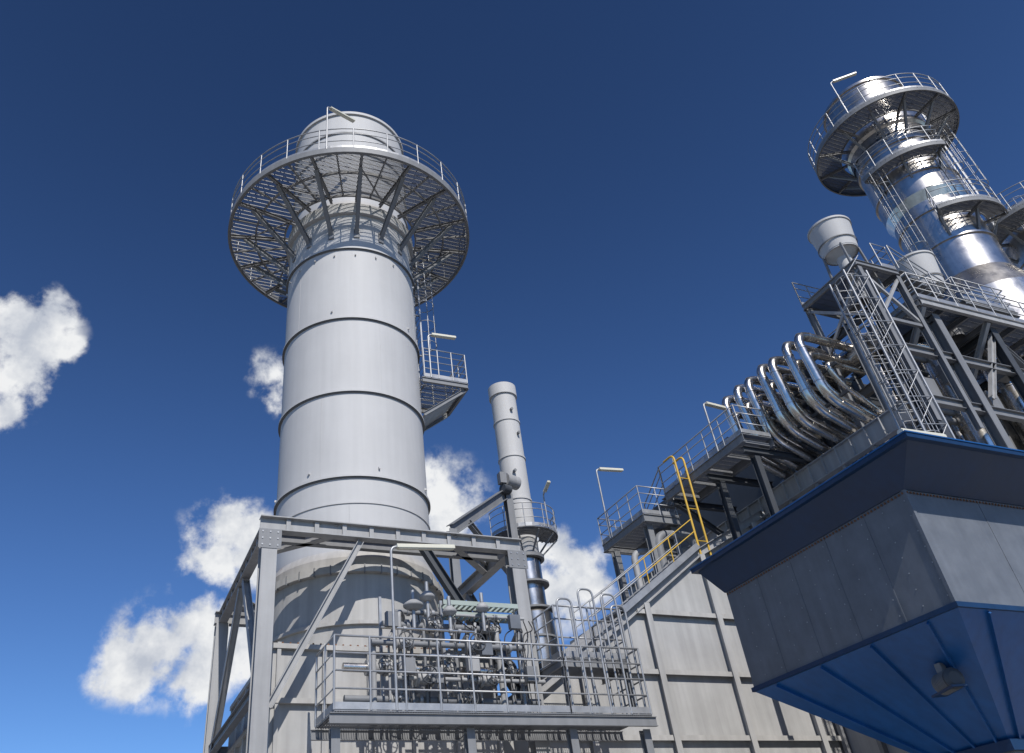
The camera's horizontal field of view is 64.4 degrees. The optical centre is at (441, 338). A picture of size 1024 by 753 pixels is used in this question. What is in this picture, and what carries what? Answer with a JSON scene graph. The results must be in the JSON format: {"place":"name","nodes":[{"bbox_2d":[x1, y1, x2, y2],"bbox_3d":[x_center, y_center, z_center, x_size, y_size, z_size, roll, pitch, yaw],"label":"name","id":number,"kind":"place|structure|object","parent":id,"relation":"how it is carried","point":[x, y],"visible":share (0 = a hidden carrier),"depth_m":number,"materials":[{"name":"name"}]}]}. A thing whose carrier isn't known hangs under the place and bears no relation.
{"place":"outdoors","nodes":[
{"label":"outdoors","id":0,"kind":"place"},
{"bbox_2d":[0,0,1023,752],"label":"sky","id":1,"kind":"structure","parent":0,"point":[643,194],"materials":[{"name":"blue"}]},
{"bbox_2d":[726,489,1023,686],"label":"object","id":2,"kind":"object","parent":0,"point":[973,551],"visible":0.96,"depth_m":17.22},
{"bbox_2d":[689,430,1023,592],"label":"roof","id":3,"kind":"structure","parent":2,"relation":"on","point":[922,462],"depth_m":17.43,"materials":[{"name":"blue paint"}]},
{"bbox_2d":[829,255,955,438],"bbox_3d":[13.927,1.350,24.482,1.025,10.010,0.860,1,-38,-8],"label":"access ladder","id":4,"kind":"object","parent":3,"relation":"on","point":[900,383],"visible":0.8,"depth_m":24.95,"materials":[{"name":"metal"}]},
{"bbox_2d":[726,491,1023,674],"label":"rivets","id":5,"kind":"object","parent":2,"relation":"attached to","point":[874,509],"visible":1,"depth_m":17.68,"materials":[{"name":"metal"}]},
{"label":"ground","id":6,"kind":"structure","parent":0,"visible":0},
{"bbox_3d":[10.699,17.515,21.574,48.000,0.110,32.000,10,-40,-19],"label":"concrete foundation slab","id":7,"kind":"object","parent":6,"relation":"on","visible":0},
{"bbox_2d":[203,514,550,752],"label":"steel support frame","id":8,"kind":"object","parent":7,"relation":"on","point":[486,557],"visible":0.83,"depth_m":22.51,"materials":[{"name":"grey paint"}]},
{"bbox_2d":[227,642,528,752],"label":"exhaust transition duct","id":9,"kind":"object","parent":7,"relation":"on","point":[291,720],"visible":0.52,"depth_m":20.43,"materials":[{"name":"metal"}]},
{"bbox_2d":[228,106,468,649],"bbox_3d":[-3.399,0.699,30.686,10.100,23.300,10.100,10,-40,-19],"label":"exhaust stack","id":10,"kind":"object","parent":9,"relation":"on","point":[354,424],"visible":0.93,"depth_m":28.95,"materials":[{"name":"paint"}]},
{"bbox_2d":[446,471,520,587],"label":"beam","id":11,"kind":"structure","parent":7,"relation":"on","point":[507,483],"depth_m":33.43,"materials":[{"name":"grey metal"}]},
{"bbox_2d":[310,543,658,752],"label":"service platform","id":12,"kind":"structure","parent":7,"relation":"on","point":[566,666],"depth_m":19.60,"materials":[{"name":"grey metal"}]},
{"bbox_2d":[342,581,545,712],"bbox_3d":[0.133,8.047,20.667,5.424,3.412,1.628,10,-40,-19],"label":"valve skid","id":13,"kind":"object","parent":12,"relation":"on","point":[449,612],"visible":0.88,"depth_m":20.42,"materials":[{"name":"grey metal"}]},
{"bbox_2d":[488,382,557,669],"bbox_3d":[4.028,11.910,33.313,2.982,24.200,2.460,-10,-37,6],"label":"vent stack","id":14,"kind":"object","parent":7,"relation":"on","point":[506,425],"visible":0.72,"depth_m":36.06,"materials":[{"name":"paint"}]},
{"bbox_2d":[541,508,844,752],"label":"sloped gas duct","id":15,"kind":"object","parent":7,"relation":"on","point":[703,698],"visible":0.53,"depth_m":24.57,"materials":[{"name":"metal"}]},
{"bbox_2d":[574,456,711,644],"bbox_3d":[6.586,6.792,27.150,5.328,6.888,1.040,10,-40,-19],"label":"yellow handrail stair","id":16,"kind":"object","parent":15,"relation":"on","point":[645,589],"visible":0.91,"depth_m":26.62,"materials":[{"name":"metal"}]},
{"bbox_2d":[596,401,808,602],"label":"elevated walkway","id":17,"kind":"structure","parent":15,"relation":"on","point":[644,532],"depth_m":29.47,"materials":[{"name":"grey metal"}]},
{"bbox_2d":[570,299,1023,752],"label":"heat recovery boiler","id":18,"kind":"object","parent":7,"relation":"on","point":[1007,404],"visible":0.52,"depth_m":27.31,"materials":[{"name":"grey metal"}]},
{"bbox_2d":[722,318,928,482],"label":"riser pipes","id":19,"kind":"object","parent":18,"relation":"attached to","point":[784,405],"visible":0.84,"depth_m":27.61,"materials":[{"name":"grey metal"}]},
{"bbox_2d":[791,243,1023,452],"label":"access platform","id":20,"kind":"structure","parent":18,"relation":"on","point":[970,317],"depth_m":28.44,"materials":[{"name":"grey metal"}]},
{"bbox_2d":[807,215,884,306],"bbox_3d":[14.593,-2.678,29.095,1.560,3.480,1.560,10,-40,-19],"label":"vent silencer","id":21,"kind":"object","parent":20,"relation":"on","point":[832,239],"visible":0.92,"depth_m":29.24,"materials":[{"name":"paint"}]},
{"bbox_2d":[895,250,964,342],"bbox_3d":[18.504,-1.457,30.346,1.560,3.680,1.560,10,-40,-19],"label":"vent silencer","id":22,"kind":"object","parent":20,"relation":"on","point":[925,259],"visible":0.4,"depth_m":30.54,"materials":[{"name":"paint"}]},
{"bbox_2d":[751,601,1023,752],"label":"hopper","id":23,"kind":"object","parent":7,"relation":"on","point":[879,686],"visible":0.94,"depth_m":16.70,"materials":[{"name":"blue paint"}]},
{"bbox_2d":[931,663,966,697],"bbox_3d":[10.065,6.705,16.304,0.604,0.896,1.165,-17,-39,15],"label":"light fixture","id":24,"kind":"object","parent":23,"relation":"attached to","point":[945,682],"visible":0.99,"depth_m":15.85,"materials":[{"name":"grey metal"}]},
{"bbox_2d":[808,72,1023,450],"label":"metal exhaust stack","id":25,"kind":"object","parent":7,"relation":"on","point":[885,143],"visible":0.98,"depth_m":37.84,"materials":[{"name":"grey metal"}]},
{"bbox_2d":[980,180,1023,269],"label":"metal exhaust stack","id":26,"kind":"object","parent":7,"relation":"on","point":[1010,232],"visible":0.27,"depth_m":38.50,"materials":[{"name":"grey metal"}]}
]}

